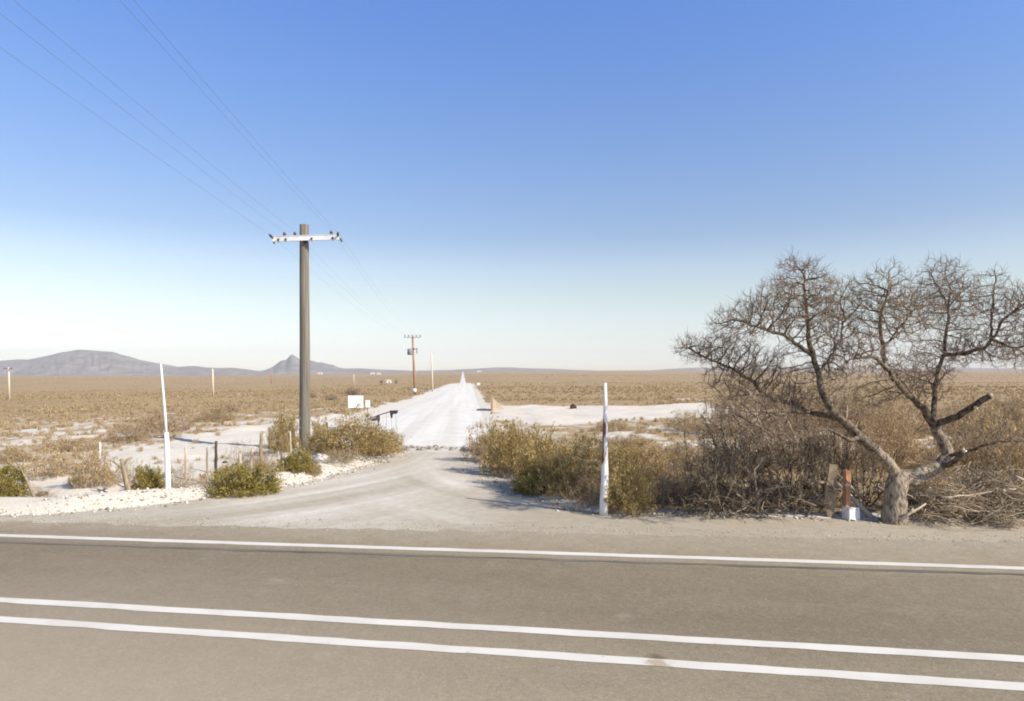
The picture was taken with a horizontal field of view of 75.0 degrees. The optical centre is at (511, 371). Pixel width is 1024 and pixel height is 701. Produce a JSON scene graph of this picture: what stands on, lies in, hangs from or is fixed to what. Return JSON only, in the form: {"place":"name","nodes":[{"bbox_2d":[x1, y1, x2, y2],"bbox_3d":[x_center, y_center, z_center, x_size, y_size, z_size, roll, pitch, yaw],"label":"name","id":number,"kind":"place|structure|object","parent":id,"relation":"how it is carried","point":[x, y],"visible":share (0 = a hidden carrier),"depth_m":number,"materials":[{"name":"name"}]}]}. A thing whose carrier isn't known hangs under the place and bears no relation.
{"place":"outdoors","nodes":[
{"label":"outdoors","id":0,"kind":"place"},
{"bbox_2d":[23,481,59,496],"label":"straw plant","id":1,"kind":"object","parent":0,"point":[41,490],"visible":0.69,"depth_m":13.54,"materials":[{"name":"beige plant"}]},
{"bbox_2d":[0,350,280,375],"bbox_3d":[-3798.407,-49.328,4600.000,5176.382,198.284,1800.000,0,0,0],"label":"hill","id":2,"kind":"structure","parent":0,"point":[86,363],"depth_m":4117.59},
{"bbox_2d":[263,355,425,374],"bbox_3d":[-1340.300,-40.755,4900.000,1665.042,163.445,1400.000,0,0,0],"label":"hill","id":3,"kind":"structure","parent":0,"point":[290,364],"depth_m":4519.28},
{"bbox_2d":[313,371,488,452],"bbox_3d":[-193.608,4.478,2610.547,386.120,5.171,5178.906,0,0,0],"label":"dirt track","id":4,"kind":"structure","parent":0,"point":[445,416],"depth_m":36.26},
{"bbox_2d":[425,367,596,371],"bbox_3d":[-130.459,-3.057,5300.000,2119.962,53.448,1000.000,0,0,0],"label":"hill","id":5,"kind":"structure","parent":0,"point":[501,369],"depth_m":5080.84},
{"bbox_2d":[0,521,1023,700],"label":"highway","id":6,"kind":"structure","parent":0,"point":[101,612],"depth_m":7.07,"materials":[{"name":"asphalt"}]},
{"bbox_2d":[0,370,1023,522],"bbox_3d":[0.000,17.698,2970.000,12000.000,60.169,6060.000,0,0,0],"label":"ground","id":7,"kind":"structure","parent":0,"point":[547,414],"depth_m":45.68,"materials":[{"name":"soil"}]},
{"bbox_2d":[4,367,11,399],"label":"utility pole","id":8,"kind":"object","parent":7,"relation":"on","point":[8,382],"visible":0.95,"depth_m":99.26,"materials":[{"name":"brown wood"}]},
{"bbox_2d":[0,461,30,496],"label":"green shrub","id":9,"kind":"object","parent":7,"relation":"on","point":[9,489],"visible":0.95,"depth_m":13.30,"materials":[{"name":"green plant"}]},
{"bbox_2d":[0,439,45,462],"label":"dry bush","id":10,"kind":"object","parent":7,"relation":"on","point":[8,454],"visible":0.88,"depth_m":18.63,"materials":[{"name":"beige plant"}]},
{"bbox_2d":[11,459,35,496],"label":"dead branch","id":11,"kind":"object","parent":7,"relation":"on","point":[28,483],"visible":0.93,"depth_m":13.28,"materials":[{"name":"grey wood"}]},
{"bbox_2d":[7,446,94,479],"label":"dry bush","id":12,"kind":"object","parent":7,"relation":"on","point":[54,466],"visible":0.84,"depth_m":16.03,"materials":[{"name":"brown plant"}]},
{"bbox_2d":[26,432,116,454],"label":"dry bush","id":13,"kind":"object","parent":7,"relation":"on","point":[66,446],"visible":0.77,"depth_m":21.29,"materials":[{"name":"beige plant"}]},
{"bbox_2d":[59,443,122,490],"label":"dry bush","id":14,"kind":"object","parent":7,"relation":"on","point":[96,477],"visible":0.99,"depth_m":14.46,"materials":[{"name":"beige plant"}]},
{"bbox_2d":[112,457,132,489],"bbox_3d":[-8.037,2.217,13.766,0.390,0.867,0.168,0,0,-25],"label":"forked stake","id":15,"kind":"object","parent":7,"relation":"on","point":[126,481],"visible":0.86,"depth_m":13.77,"materials":[{"name":"grey wood"}]},
{"bbox_2d":[94,418,159,443],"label":"brown bush","id":16,"kind":"object","parent":7,"relation":"on","point":[122,433],"visible":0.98,"depth_m":24.34,"materials":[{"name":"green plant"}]},
{"bbox_2d":[115,458,142,482],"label":"straw plant","id":17,"kind":"object","parent":7,"relation":"on","point":[127,469],"visible":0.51,"depth_m":15.27,"materials":[{"name":"beige plant"}]},
{"bbox_2d":[130,464,175,489],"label":"green shrub","id":18,"kind":"object","parent":7,"relation":"on","point":[154,480],"visible":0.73,"depth_m":14.25,"materials":[{"name":"green plant"}]},
{"bbox_2d":[123,407,198,434],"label":"brown bush","id":19,"kind":"object","parent":7,"relation":"on","point":[151,425],"visible":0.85,"depth_m":27.96,"materials":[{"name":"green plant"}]},
{"bbox_2d":[160,364,170,488],"bbox_3d":[-7.278,1.254,14.011,0.226,2.799,0.120,0,0,0],"label":"gate post","id":20,"kind":"object","parent":7,"relation":"on","point":[167,461],"visible":0.87,"depth_m":13.98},
{"bbox_2d":[184,447,186,477],"bbox_3d":[-7.880,2.302,16.129,0.080,0.920,0.072,0,0,0],"label":"fence post","id":21,"kind":"object","parent":7,"relation":"on","point":[185,456],"visible":0.59,"depth_m":16.11,"materials":[{"name":"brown wood"}]},
{"bbox_2d":[170,456,203,487],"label":"straw plant","id":22,"kind":"object","parent":7,"relation":"on","point":[184,483],"visible":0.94,"depth_m":14.72,"materials":[{"name":"beige plant"}]},
{"bbox_2d":[197,470,213,486],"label":"straw plant","id":23,"kind":"object","parent":7,"relation":"on","point":[205,482],"visible":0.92,"depth_m":14.41,"materials":[{"name":"beige plant"}]},
{"bbox_2d":[187,402,240,422],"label":"dry bush","id":24,"kind":"object","parent":7,"relation":"on","point":[222,416],"visible":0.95,"depth_m":35.00,"materials":[{"name":"brown plant"}]},
{"bbox_2d":[214,441,217,476],"bbox_3d":[-6.919,2.168,15.585,0.083,1.068,0.078,0,0,0],"label":"fence post","id":25,"kind":"object","parent":7,"relation":"on","point":[216,457],"visible":0.66,"depth_m":15.56,"materials":[{"name":"grey wood"}]},
{"bbox_2d":[224,441,253,473],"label":"straw plant","id":26,"kind":"object","parent":7,"relation":"on","point":[243,459],"visible":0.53,"depth_m":16.65,"materials":[{"name":"beige plant"}]},
{"bbox_2d":[201,459,286,498],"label":"green shrub","id":27,"kind":"object","parent":7,"relation":"on","point":[242,483],"visible":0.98,"depth_m":14.05,"materials":[{"name":"green plant"}]},
{"bbox_2d":[258,434,262,463],"bbox_3d":[-6.694,2.160,17.782,0.126,0.990,0.115,0,0,0],"label":"fence post","id":28,"kind":"object","parent":7,"relation":"on","point":[260,441],"visible":0.55,"depth_m":17.75,"materials":[{"name":"grey wood"}]},
{"bbox_2d":[244,440,283,473],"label":"straw plant","id":29,"kind":"object","parent":7,"relation":"on","point":[258,458],"visible":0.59,"depth_m":16.15,"materials":[{"name":"beige plant"}]},
{"bbox_2d":[265,406,302,453],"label":"olive shrub","id":30,"kind":"object","parent":7,"relation":"on","point":[284,445],"visible":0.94,"depth_m":19.66,"materials":[{"name":"brown plant"}]},
{"bbox_2d":[276,447,319,472],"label":"green shrub","id":31,"kind":"object","parent":7,"relation":"on","point":[294,463],"visible":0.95,"depth_m":16.14,"materials":[{"name":"green plant"}]},
{"bbox_2d":[269,224,342,450],"bbox_3d":[-6.551,-0.981,21.256,2.263,7.415,0.584,0,0,3],"label":"utility pole","id":32,"kind":"object","parent":7,"relation":"on","point":[304,237],"visible":0.96,"depth_m":21.23,"materials":[{"name":"wood"}]},
{"bbox_2d":[0,47,395,332],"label":"power line","id":33,"kind":"object","parent":32,"relation":"attached to","point":[134,141],"visible":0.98,"depth_m":11.19,"materials":[{"name":"metal"}]},
{"bbox_2d":[1,14,396,330],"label":"power line","id":34,"kind":"object","parent":32,"relation":"attached to","point":[141,123],"visible":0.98,"depth_m":10.47,"materials":[{"name":"metal"}]},
{"bbox_2d":[15,1,386,321],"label":"power line","id":35,"kind":"object","parent":32,"relation":"attached to","point":[148,112],"visible":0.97,"depth_m":10.43,"materials":[{"name":"metal"}]},
{"bbox_2d":[125,6,393,315],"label":"power line","id":36,"kind":"object","parent":32,"relation":"attached to","point":[233,125],"visible":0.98,"depth_m":10.58,"materials":[{"name":"metal"}]},
{"bbox_2d":[135,2,393,310],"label":"power line","id":37,"kind":"object","parent":32,"relation":"attached to","point":[241,124],"visible":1,"depth_m":10.38,"materials":[{"name":"metal"}]},
{"bbox_2d":[305,464,323,476],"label":"olive shrub","id":38,"kind":"object","parent":7,"relation":"on","point":[315,472],"visible":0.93,"depth_m":16.25,"materials":[{"name":"brown plant"}]},
{"bbox_2d":[313,453,328,461],"bbox_3d":[-5.339,2.466,18.747,0.482,0.340,0.407,0,0,-16],"label":"verge stone","id":39,"kind":"object","parent":7,"relation":"on","point":[318,456],"visible":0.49,"depth_m":18.61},
{"bbox_2d":[304,412,339,450],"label":"olive shrub","id":40,"kind":"object","parent":7,"relation":"on","point":[313,430],"visible":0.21,"depth_m":20.19,"materials":[{"name":"beige plant"}]},
{"bbox_2d":[319,446,362,464],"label":"straw plant","id":41,"kind":"object","parent":7,"relation":"on","point":[334,458],"visible":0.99,"depth_m":17.96,"materials":[{"name":"beige plant"}]},
{"bbox_2d":[343,386,359,394],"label":"plain bush","id":42,"kind":"object","parent":7,"relation":"on","point":[352,392],"visible":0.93,"depth_m":88.02,"materials":[{"name":"brown plant"}]},
{"bbox_2d":[348,395,362,429],"bbox_3d":[-7.037,1.930,30.061,0.676,1.665,0.085,0,0,0],"label":"sign board","id":43,"kind":"object","parent":7,"relation":"on","point":[352,399],"visible":0.8,"depth_m":30.02,"materials":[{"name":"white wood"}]},
{"bbox_2d":[301,400,410,459],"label":"olive shrub","id":44,"kind":"object","parent":7,"relation":"on","point":[352,437],"visible":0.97,"depth_m":19.15,"materials":[{"name":"green plant"}]},
{"bbox_2d":[357,422,404,456],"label":"dry bush","id":45,"kind":"object","parent":7,"relation":"on","point":[385,452],"visible":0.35,"depth_m":19.90,"materials":[{"name":"brown plant"}]},
{"bbox_2d":[369,410,397,426],"bbox_3d":[-6.082,2.366,31.480,1.424,1.052,0.055,0,0,0],"label":"steel barrier","id":46,"kind":"object","parent":7,"relation":"on","point":[392,412],"visible":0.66,"depth_m":31.45,"materials":[{"name":"metal"}]},
{"bbox_2d":[382,428,404,452],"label":"dry bush","id":47,"kind":"object","parent":7,"relation":"on","point":[397,440],"visible":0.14,"depth_m":21.42,"materials":[{"name":"beige plant"}]},
{"bbox_2d":[404,335,420,393],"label":"utility pole","id":48,"kind":"object","parent":7,"relation":"on","point":[410,351],"visible":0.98,"depth_m":87.98,"materials":[{"name":"brown wood"}]},
{"bbox_2d":[431,354,432,391],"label":"utility pole","id":49,"kind":"object","parent":7,"relation":"on","point":[431,373],"visible":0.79,"depth_m":101.26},
{"bbox_2d":[460,415,509,464],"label":"dry bush","id":50,"kind":"object","parent":7,"relation":"on","point":[479,447],"visible":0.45,"depth_m":19.18,"materials":[{"name":"brown plant"}]},
{"bbox_2d":[491,396,503,410],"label":"wedge ramp","id":51,"kind":"structure","parent":7,"relation":"on","point":[495,406],"depth_m":46.24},
{"bbox_2d":[477,417,532,476],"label":"olive shrub","id":52,"kind":"object","parent":7,"relation":"on","point":[505,458],"visible":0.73,"depth_m":16.71,"materials":[{"name":"brown plant"}]},
{"bbox_2d":[0,374,1023,492],"bbox_3d":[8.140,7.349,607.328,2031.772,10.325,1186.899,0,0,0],"label":"desert scrub","id":53,"kind":"object","parent":7,"relation":"on","point":[172,435],"visible":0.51,"depth_m":61.88,"materials":[{"name":"plant"}]},
{"bbox_2d":[497,422,544,453],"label":"dry bush","id":54,"kind":"object","parent":7,"relation":"on","point":[526,430],"visible":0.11,"depth_m":20.49,"materials":[{"name":"brown plant"}]},
{"bbox_2d":[513,460,548,495],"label":"green shrub","id":55,"kind":"object","parent":7,"relation":"on","point":[521,490],"visible":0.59,"depth_m":14.07,"materials":[{"name":"green plant"}]},
{"bbox_2d":[508,421,574,489],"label":"olive shrub","id":56,"kind":"object","parent":7,"relation":"on","point":[543,451],"visible":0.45,"depth_m":14.69,"materials":[{"name":"brown plant"}]},
{"bbox_2d":[516,437,574,472],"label":"olive shrub","id":57,"kind":"object","parent":7,"relation":"on","point":[567,447],"visible":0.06,"depth_m":16.02,"materials":[{"name":"brown plant"}]},
{"bbox_2d":[516,428,609,499],"bbox_3d":[1.087,1.903,13.746,1.921,1.573,1.486,0,0,37],"label":"olive shrub","id":58,"kind":"object","parent":7,"relation":"on","point":[561,468],"visible":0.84,"depth_m":13.69,"materials":[{"name":"green plant"}]},
{"bbox_2d":[533,435,625,464],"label":"dry bush","id":59,"kind":"object","parent":7,"relation":"on","point":[563,438],"visible":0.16,"depth_m":18.46,"materials":[{"name":"brown plant"}]},
{"bbox_2d":[552,467,610,509],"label":"brown bush","id":60,"kind":"object","parent":7,"relation":"on","point":[594,493],"visible":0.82,"depth_m":12.62,"materials":[{"name":"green plant"}]},
{"bbox_2d":[569,455,616,480],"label":"dry bush","id":61,"kind":"object","parent":7,"relation":"on","point":[593,466],"visible":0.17,"depth_m":15.47,"materials":[{"name":"brown plant"}]},
{"bbox_2d":[572,440,623,465],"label":"olive shrub","id":62,"kind":"object","parent":7,"relation":"on","point":[594,450],"visible":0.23,"depth_m":18.20,"materials":[{"name":"brown plant"}]},
{"bbox_2d":[599,383,608,515],"bbox_3d":[1.667,1.438,12.114,0.172,2.444,0.153,0,0,0],"label":"gate post","id":63,"kind":"object","parent":7,"relation":"on","point":[603,509],"visible":0.87,"depth_m":12.07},
{"bbox_2d":[588,420,636,430],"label":"dry bush","id":64,"kind":"object","parent":7,"relation":"on","point":[619,425],"visible":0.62,"depth_m":29.15,"materials":[{"name":"brown plant"}]},
{"bbox_2d":[597,456,661,517],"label":"olive shrub","id":65,"kind":"object","parent":7,"relation":"on","point":[623,482],"visible":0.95,"depth_m":12.16,"materials":[{"name":"green plant"}]},
{"bbox_2d":[587,436,674,478],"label":"olive shrub","id":66,"kind":"object","parent":7,"relation":"on","point":[632,454],"visible":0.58,"depth_m":16.03,"materials":[{"name":"brown plant"}]},
{"bbox_2d":[608,432,667,448],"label":"dry bush","id":67,"kind":"object","parent":7,"relation":"on","point":[632,438],"visible":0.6,"depth_m":22.21,"materials":[{"name":"beige plant"}]},
{"bbox_2d":[623,446,681,482],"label":"dry bush","id":68,"kind":"object","parent":7,"relation":"on","point":[661,461],"visible":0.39,"depth_m":15.66,"materials":[{"name":"brown plant"}]},
{"bbox_2d":[630,465,677,509],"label":"brown bush","id":69,"kind":"object","parent":7,"relation":"on","point":[659,491],"visible":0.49,"depth_m":12.59,"materials":[{"name":"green plant"}]},
{"bbox_2d":[641,438,701,468],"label":"dry bush","id":70,"kind":"object","parent":7,"relation":"on","point":[677,450],"visible":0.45,"depth_m":18.16,"materials":[{"name":"beige plant"}]},
{"bbox_2d":[639,458,719,513],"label":"brown bush","id":71,"kind":"object","parent":7,"relation":"on","point":[677,489],"visible":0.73,"depth_m":12.39,"materials":[{"name":"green plant"}]},
{"bbox_2d":[659,409,711,431],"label":"dry bush","id":72,"kind":"object","parent":7,"relation":"on","point":[690,423],"visible":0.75,"depth_m":29.10,"materials":[{"name":"beige plant"}]},
{"bbox_2d":[655,450,738,493],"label":"dry bush","id":73,"kind":"object","parent":7,"relation":"on","point":[679,471],"visible":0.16,"depth_m":14.11,"materials":[{"name":"brown plant"}]},
{"bbox_2d":[643,473,764,516],"bbox_3d":[3.598,2.368,12.738,2.147,0.797,2.825,0,0,0],"label":"brush heap","id":74,"kind":"object","parent":7,"relation":"on","point":[700,494],"visible":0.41,"depth_m":12.42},
{"bbox_2d":[671,414,756,521],"bbox_3d":[3.721,1.758,12.240,1.516,2.084,1.846,0,0,36],"label":"bare bush","id":75,"kind":"object","parent":7,"relation":"on","point":[716,458],"visible":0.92,"depth_m":12.07,"materials":[{"name":"brown plant"}]},
{"bbox_2d":[699,387,758,434],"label":"brown bush","id":76,"kind":"object","parent":7,"relation":"on","point":[716,422],"visible":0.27,"depth_m":26.29,"materials":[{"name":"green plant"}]},
{"bbox_2d":[689,397,797,478],"bbox_3d":[5.722,1.666,16.710,2.656,2.061,2.536,0,0,0],"label":"bare bush","id":77,"kind":"object","parent":7,"relation":"on","point":[730,436],"visible":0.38,"depth_m":16.62,"materials":[{"name":"brown plant"}]},
{"bbox_2d":[709,431,792,523],"bbox_3d":[4.411,1.825,12.150,1.318,1.675,1.716,0,0,-26],"label":"bare bush","id":78,"kind":"object","parent":7,"relation":"on","point":[758,471],"visible":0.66,"depth_m":12.13,"materials":[{"name":"brown plant"}]},
{"bbox_2d":[729,458,787,514],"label":"dead branch","id":79,"kind":"object","parent":7,"relation":"on","point":[758,500],"visible":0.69,"depth_m":12.05,"materials":[{"name":"brown wood"}]},
{"bbox_2d":[730,379,837,464],"bbox_3d":[7.481,1.389,18.298,3.197,2.548,2.572,0,0,-38],"label":"brown bush","id":80,"kind":"object","parent":7,"relation":"on","point":[795,456],"visible":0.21,"depth_m":18.00,"materials":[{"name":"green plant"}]},
{"bbox_2d":[717,468,856,518],"bbox_3d":[4.965,2.307,12.395,2.392,0.978,2.866,0,0,19],"label":"brush heap","id":81,"kind":"object","parent":7,"relation":"on","point":[792,502],"visible":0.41,"depth_m":11.99,"materials":[{"name":"plant"}]},
{"bbox_2d":[741,373,845,513],"bbox_3d":[5.118,1.334,12.294,1.713,2.919,1.724,0,0,0],"label":"bare bush","id":82,"kind":"object","parent":7,"relation":"on","point":[799,483],"visible":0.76,"depth_m":12.21,"materials":[{"name":"brown plant"}]},
{"bbox_2d":[769,379,829,423],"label":"brown bush","id":83,"kind":"object","parent":7,"relation":"on","point":[802,400],"visible":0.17,"depth_m":32.97,"materials":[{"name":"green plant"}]},
{"bbox_2d":[793,403,859,508],"bbox_3d":[6.047,1.699,12.820,1.347,2.250,1.504,0,0,0],"label":"bare bush","id":84,"kind":"object","parent":7,"relation":"on","point":[824,450],"visible":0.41,"depth_m":12.74,"materials":[{"name":"brown plant"}]},
{"bbox_2d":[824,464,837,516],"bbox_3d":[5.683,2.139,11.881,0.254,0.967,0.050,0,0,0],"label":"fence plank","id":85,"kind":"object","parent":7,"relation":"on","point":[832,471],"visible":0.84,"depth_m":11.86,"materials":[{"name":"brown wood"}]},
{"bbox_2d":[668,245,1023,524],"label":"mesquite tree","id":86,"kind":"object","parent":7,"relation":"on","point":[898,483],"visible":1,"depth_m":11.36,"materials":[{"name":"brown plant"}]},
{"bbox_2d":[790,387,906,471],"bbox_3d":[8.868,1.542,17.425,2.913,2.479,2.975,0,0,0],"label":"brown bush","id":87,"kind":"object","parent":7,"relation":"on","point":[864,428],"visible":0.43,"depth_m":17.29,"materials":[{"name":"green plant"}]},
{"bbox_2d":[842,470,859,520],"bbox_3d":[5.971,2.196,11.758,0.215,0.874,0.207,0,0,-12],"label":"marker post","id":88,"kind":"object","parent":7,"relation":"on","point":[849,515],"visible":0.81,"depth_m":11.76,"materials":[{"name":"red paint"}]},
{"bbox_2d":[837,472,864,500],"bbox_3d":[6.316,2.157,12.449,0.612,0.561,0.068,0,0,-11],"label":"brace pole","id":89,"kind":"object","parent":7,"relation":"on","point":[855,491],"visible":0.7,"depth_m":12.44,"materials":[{"name":"grey wood"}]},
{"bbox_2d":[837,482,875,518],"bbox_3d":[6.108,2.307,11.902,0.782,0.778,0.094,0,0,25],"label":"brace pole","id":90,"kind":"object","parent":7,"relation":"on","point":[863,509],"visible":0.51,"depth_m":11.83,"materials":[{"name":"grey wood"}]},
{"bbox_2d":[810,390,909,427],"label":"dry bush","id":91,"kind":"object","parent":7,"relation":"on","point":[859,402],"visible":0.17,"depth_m":28.99,"materials":[{"name":"brown plant"}]},
{"bbox_2d":[835,396,890,507],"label":"bare bush","id":92,"kind":"object","parent":7,"relation":"on","point":[864,484],"visible":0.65,"depth_m":12.70,"materials":[{"name":"brown plant"}]},
{"bbox_2d":[850,396,933,466],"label":"dry bush","id":93,"kind":"object","parent":7,"relation":"on","point":[895,434],"visible":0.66,"depth_m":18.07,"materials":[{"name":"brown plant"}]},
{"bbox_2d":[858,386,954,435],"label":"brown bush","id":94,"kind":"object","parent":7,"relation":"on","point":[922,421],"visible":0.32,"depth_m":26.23,"materials":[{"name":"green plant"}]},
{"bbox_2d":[899,503,925,521],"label":"dead branch","id":95,"kind":"object","parent":7,"relation":"on","point":[906,515],"visible":1,"depth_m":11.25,"materials":[{"name":"brown wood"}]},
{"bbox_2d":[909,440,967,513],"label":"brown bush","id":96,"kind":"object","parent":7,"relation":"on","point":[937,476],"visible":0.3,"depth_m":12.11,"materials":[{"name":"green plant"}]},
{"bbox_2d":[871,474,1023,529],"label":"brush heap","id":97,"kind":"object","parent":7,"relation":"on","point":[919,499],"visible":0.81,"depth_m":11.51,"materials":[{"name":"brown wood"}]},
{"bbox_2d":[903,394,1023,473],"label":"dry bush","id":98,"kind":"object","parent":7,"relation":"on","point":[964,459],"visible":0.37,"depth_m":16.61,"materials":[{"name":"brown plant"}]},
{"bbox_2d":[911,461,1023,511],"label":"brush heap","id":99,"kind":"object","parent":7,"relation":"on","point":[965,475],"visible":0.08,"depth_m":13.15,"materials":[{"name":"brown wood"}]},
{"bbox_2d":[926,390,1020,435],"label":"brown bush","id":100,"kind":"object","parent":7,"relation":"on","point":[946,412],"visible":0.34,"depth_m":26.36,"materials":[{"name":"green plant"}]},
{"bbox_2d":[932,461,1023,528],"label":"brush heap","id":101,"kind":"object","parent":7,"relation":"on","point":[1007,483],"visible":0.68,"depth_m":11.57,"materials":[{"name":"brown wood"}]},
{"bbox_2d":[966,438,1023,515],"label":"bare bush","id":102,"kind":"object","parent":7,"relation":"on","point":[997,469],"visible":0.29,"depth_m":12.17,"materials":[{"name":"brown plant"}]},
{"bbox_2d":[969,415,1023,477],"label":"dry bush","id":103,"kind":"object","parent":7,"relation":"on","point":[1005,461],"visible":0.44,"depth_m":15.39,"materials":[{"name":"brown plant"}]},
{"bbox_2d":[972,386,1023,437],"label":"dry bush","id":104,"kind":"object","parent":7,"relation":"on","point":[1013,410],"visible":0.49,"depth_m":25.32,"materials":[{"name":"brown plant"}]},
{"bbox_2d":[0,453,1023,542],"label":"driveway","id":105,"kind":"structure","parent":0,"point":[431,491],"depth_m":12.04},
{"bbox_2d":[0,446,1023,547],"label":"gravel","id":106,"kind":"structure","parent":105,"relation":"on","point":[289,522],"depth_m":12.54,"materials":[{"name":"gravel"}]},
{"bbox_2d":[0,0,1023,370],"label":"sky","id":107,"kind":"structure","parent":0,"point":[544,184],"materials":[{"name":"blue"}]},
{"bbox_2d":[661,367,1023,369],"bbox_3d":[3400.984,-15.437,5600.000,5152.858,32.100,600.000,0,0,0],"label":"hill","id":108,"kind":"structure","parent":0,"point":[849,368],"depth_m":5486.65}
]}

